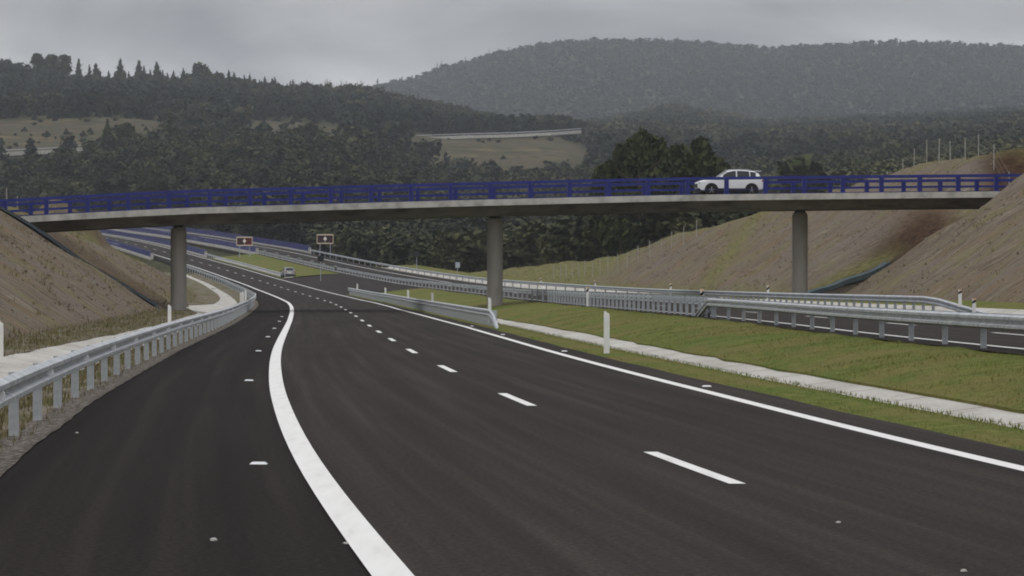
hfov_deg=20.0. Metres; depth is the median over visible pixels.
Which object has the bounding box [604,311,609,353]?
delineator post
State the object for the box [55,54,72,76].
pine tree
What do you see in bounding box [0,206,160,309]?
drain chute
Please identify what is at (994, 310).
drain
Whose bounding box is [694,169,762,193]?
car
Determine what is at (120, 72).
conifer tree
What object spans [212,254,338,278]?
grass verge
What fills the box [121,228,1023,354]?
road
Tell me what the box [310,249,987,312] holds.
crash barrier
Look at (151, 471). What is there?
hard shoulder
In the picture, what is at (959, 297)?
marker post
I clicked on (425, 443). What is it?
road
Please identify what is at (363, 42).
sky
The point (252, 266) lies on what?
crash barrier
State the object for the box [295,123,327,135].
pine tree
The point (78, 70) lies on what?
conifer tree
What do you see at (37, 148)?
crash barrier
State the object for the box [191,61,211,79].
pine tree
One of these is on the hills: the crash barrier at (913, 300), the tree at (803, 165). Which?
the tree at (803, 165)
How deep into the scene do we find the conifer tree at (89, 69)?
2061.34 m
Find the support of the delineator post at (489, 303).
on the grass verge at (837, 402)
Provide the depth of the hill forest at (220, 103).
1575.64 m
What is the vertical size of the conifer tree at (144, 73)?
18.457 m
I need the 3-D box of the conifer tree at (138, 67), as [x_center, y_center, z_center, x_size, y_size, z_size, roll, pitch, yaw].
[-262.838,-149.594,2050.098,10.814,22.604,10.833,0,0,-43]
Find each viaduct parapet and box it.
[100,230,207,257]
[105,239,152,259]
[109,228,258,253]
[147,226,311,253]
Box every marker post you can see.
[586,287,588,305]
[700,289,703,313]
[958,289,961,306]
[972,298,975,312]
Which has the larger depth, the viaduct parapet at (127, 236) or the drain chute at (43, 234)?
the viaduct parapet at (127, 236)
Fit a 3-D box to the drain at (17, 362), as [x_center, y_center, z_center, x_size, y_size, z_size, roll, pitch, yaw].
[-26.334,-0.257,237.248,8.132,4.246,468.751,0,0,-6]
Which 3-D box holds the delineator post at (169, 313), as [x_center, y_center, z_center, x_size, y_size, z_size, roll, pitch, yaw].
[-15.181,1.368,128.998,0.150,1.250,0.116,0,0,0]
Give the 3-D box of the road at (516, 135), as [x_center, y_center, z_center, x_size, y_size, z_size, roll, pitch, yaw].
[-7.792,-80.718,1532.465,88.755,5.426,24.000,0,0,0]
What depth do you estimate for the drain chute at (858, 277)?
198.09 m
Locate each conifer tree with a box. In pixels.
[74,58,82,76]
[86,64,92,75]
[91,63,99,77]
[102,119,114,137]
[116,58,125,81]
[133,60,143,78]
[141,66,147,82]
[146,69,151,81]
[151,62,159,78]
[161,112,178,140]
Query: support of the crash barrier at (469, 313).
on the grass verge at (837, 402)
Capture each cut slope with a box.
[0,199,201,355]
[453,148,1023,302]
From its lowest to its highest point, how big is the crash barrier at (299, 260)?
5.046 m
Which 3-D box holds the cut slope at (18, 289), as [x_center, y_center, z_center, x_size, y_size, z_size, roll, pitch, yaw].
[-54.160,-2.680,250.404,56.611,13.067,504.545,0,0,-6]
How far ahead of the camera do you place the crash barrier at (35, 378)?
50.60 m
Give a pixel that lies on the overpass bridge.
(493, 208)
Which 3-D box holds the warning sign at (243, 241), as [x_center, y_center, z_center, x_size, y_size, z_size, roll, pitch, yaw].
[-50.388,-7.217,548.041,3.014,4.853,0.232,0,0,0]
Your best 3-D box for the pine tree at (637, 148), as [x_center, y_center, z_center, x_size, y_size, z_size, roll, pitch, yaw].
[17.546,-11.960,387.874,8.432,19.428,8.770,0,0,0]
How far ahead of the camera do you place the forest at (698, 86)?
4038.88 m
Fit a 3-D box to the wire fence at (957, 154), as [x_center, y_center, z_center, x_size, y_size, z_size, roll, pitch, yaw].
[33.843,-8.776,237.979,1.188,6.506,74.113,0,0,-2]
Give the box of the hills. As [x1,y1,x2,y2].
[0,43,1023,274]
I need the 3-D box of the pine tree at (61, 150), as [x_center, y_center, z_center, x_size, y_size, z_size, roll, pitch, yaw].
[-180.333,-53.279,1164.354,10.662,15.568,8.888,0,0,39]
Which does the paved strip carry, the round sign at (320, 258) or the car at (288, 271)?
the car at (288, 271)
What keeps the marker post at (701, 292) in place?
on the road at (1006, 341)
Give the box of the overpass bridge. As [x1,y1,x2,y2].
[0,174,1021,310]
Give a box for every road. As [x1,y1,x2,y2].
[3,147,82,155]
[103,235,1023,575]
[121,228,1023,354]
[433,130,580,138]
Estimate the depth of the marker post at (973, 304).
104.97 m
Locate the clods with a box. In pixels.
[0,157,1023,334]
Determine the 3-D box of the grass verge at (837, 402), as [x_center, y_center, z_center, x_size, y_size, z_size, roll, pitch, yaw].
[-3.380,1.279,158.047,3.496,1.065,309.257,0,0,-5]
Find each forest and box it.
[0,58,1023,176]
[372,37,1023,121]
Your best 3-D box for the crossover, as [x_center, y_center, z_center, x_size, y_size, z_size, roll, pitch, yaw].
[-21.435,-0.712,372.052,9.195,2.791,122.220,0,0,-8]
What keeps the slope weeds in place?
on the cut slope at (831, 264)
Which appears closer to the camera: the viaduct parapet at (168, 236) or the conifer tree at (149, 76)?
the viaduct parapet at (168, 236)
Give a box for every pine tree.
[30,53,45,72]
[44,54,60,74]
[53,138,67,157]
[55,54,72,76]
[112,122,135,140]
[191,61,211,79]
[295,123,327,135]
[333,126,353,139]
[586,158,613,256]
[597,142,638,254]
[613,126,674,246]
[635,133,676,217]
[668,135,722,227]
[668,142,688,171]
[716,157,730,171]
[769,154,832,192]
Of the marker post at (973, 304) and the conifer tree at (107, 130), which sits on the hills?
the conifer tree at (107, 130)
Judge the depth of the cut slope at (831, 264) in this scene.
211.13 m
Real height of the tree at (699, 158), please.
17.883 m
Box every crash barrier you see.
[0,266,255,435]
[5,145,80,150]
[206,253,281,275]
[259,250,334,271]
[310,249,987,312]
[337,267,719,317]
[348,288,498,328]
[418,128,580,135]
[694,298,1023,351]
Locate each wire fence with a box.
[553,220,696,278]
[887,133,1009,183]
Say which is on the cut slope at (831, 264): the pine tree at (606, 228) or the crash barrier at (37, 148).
the pine tree at (606, 228)
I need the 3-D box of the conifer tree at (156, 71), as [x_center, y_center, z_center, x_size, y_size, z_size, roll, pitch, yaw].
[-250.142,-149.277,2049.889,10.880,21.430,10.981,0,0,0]
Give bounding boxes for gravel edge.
[0,300,258,475]
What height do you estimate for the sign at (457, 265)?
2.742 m
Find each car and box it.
[280,267,295,277]
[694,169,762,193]
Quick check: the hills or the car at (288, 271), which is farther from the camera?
the hills
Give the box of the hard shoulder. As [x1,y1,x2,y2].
[0,243,371,575]
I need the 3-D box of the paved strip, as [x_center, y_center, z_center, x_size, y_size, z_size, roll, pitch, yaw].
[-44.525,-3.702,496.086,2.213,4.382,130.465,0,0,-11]
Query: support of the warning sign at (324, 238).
on the road at (1006, 341)
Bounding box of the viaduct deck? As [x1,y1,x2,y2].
[106,230,262,255]
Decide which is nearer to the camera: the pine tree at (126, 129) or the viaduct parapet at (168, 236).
the viaduct parapet at (168, 236)
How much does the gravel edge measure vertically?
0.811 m
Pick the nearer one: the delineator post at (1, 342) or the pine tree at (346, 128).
the delineator post at (1, 342)
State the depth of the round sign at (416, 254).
436.98 m
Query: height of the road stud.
0.022 m
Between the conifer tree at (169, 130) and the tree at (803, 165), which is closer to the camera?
the tree at (803, 165)
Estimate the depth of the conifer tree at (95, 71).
2043.85 m
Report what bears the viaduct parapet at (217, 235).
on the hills
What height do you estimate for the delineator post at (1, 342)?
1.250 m
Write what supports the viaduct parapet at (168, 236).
on the viaduct deck
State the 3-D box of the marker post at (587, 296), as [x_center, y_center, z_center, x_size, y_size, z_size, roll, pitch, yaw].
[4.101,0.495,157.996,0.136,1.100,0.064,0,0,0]
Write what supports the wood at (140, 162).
on the hills
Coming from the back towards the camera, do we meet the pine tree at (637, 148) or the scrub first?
the scrub
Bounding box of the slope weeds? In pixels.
[0,155,1023,343]
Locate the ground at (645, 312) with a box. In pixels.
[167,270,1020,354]
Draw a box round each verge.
[0,273,248,440]
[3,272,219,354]
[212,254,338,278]
[348,294,1023,450]
[378,267,517,287]
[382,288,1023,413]
[395,264,1023,309]
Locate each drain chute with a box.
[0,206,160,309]
[808,261,889,293]
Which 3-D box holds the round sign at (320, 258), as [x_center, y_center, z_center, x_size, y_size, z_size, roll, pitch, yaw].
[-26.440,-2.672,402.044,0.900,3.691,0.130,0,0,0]
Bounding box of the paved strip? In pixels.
[214,258,291,277]
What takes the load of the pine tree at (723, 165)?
on the cut slope at (831, 264)
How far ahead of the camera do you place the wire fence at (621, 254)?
302.97 m
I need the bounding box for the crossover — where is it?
[285,274,419,294]
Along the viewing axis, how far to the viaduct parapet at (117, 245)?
596.71 m
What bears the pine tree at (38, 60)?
on the hills
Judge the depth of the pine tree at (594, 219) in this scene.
409.13 m
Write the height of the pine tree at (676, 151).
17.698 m
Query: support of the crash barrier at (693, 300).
on the road at (1006, 341)
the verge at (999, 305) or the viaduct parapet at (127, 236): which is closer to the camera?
the verge at (999, 305)
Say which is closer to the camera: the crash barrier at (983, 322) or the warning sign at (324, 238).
the crash barrier at (983, 322)
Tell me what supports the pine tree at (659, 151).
on the cut slope at (831, 264)
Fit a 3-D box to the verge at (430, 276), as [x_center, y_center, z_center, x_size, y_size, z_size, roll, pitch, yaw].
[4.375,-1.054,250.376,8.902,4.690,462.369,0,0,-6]
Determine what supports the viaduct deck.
on the hills
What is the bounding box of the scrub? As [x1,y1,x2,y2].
[3,113,553,158]
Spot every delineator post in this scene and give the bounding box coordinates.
[0,321,2,362]
[168,305,170,321]
[488,298,490,322]
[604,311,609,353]
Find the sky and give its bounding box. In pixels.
[0,0,1023,86]
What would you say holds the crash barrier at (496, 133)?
on the hills
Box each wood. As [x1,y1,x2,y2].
[0,130,1023,250]
[295,190,827,272]
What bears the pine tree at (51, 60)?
on the hills
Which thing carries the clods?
on the cut slope at (831, 264)
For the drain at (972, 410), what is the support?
on the grass verge at (837, 402)
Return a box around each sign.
[236,237,251,257]
[317,234,332,252]
[317,255,323,280]
[414,252,418,273]
[455,262,459,279]
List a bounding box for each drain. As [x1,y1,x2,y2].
[0,275,236,386]
[383,267,1023,314]
[482,316,1023,428]

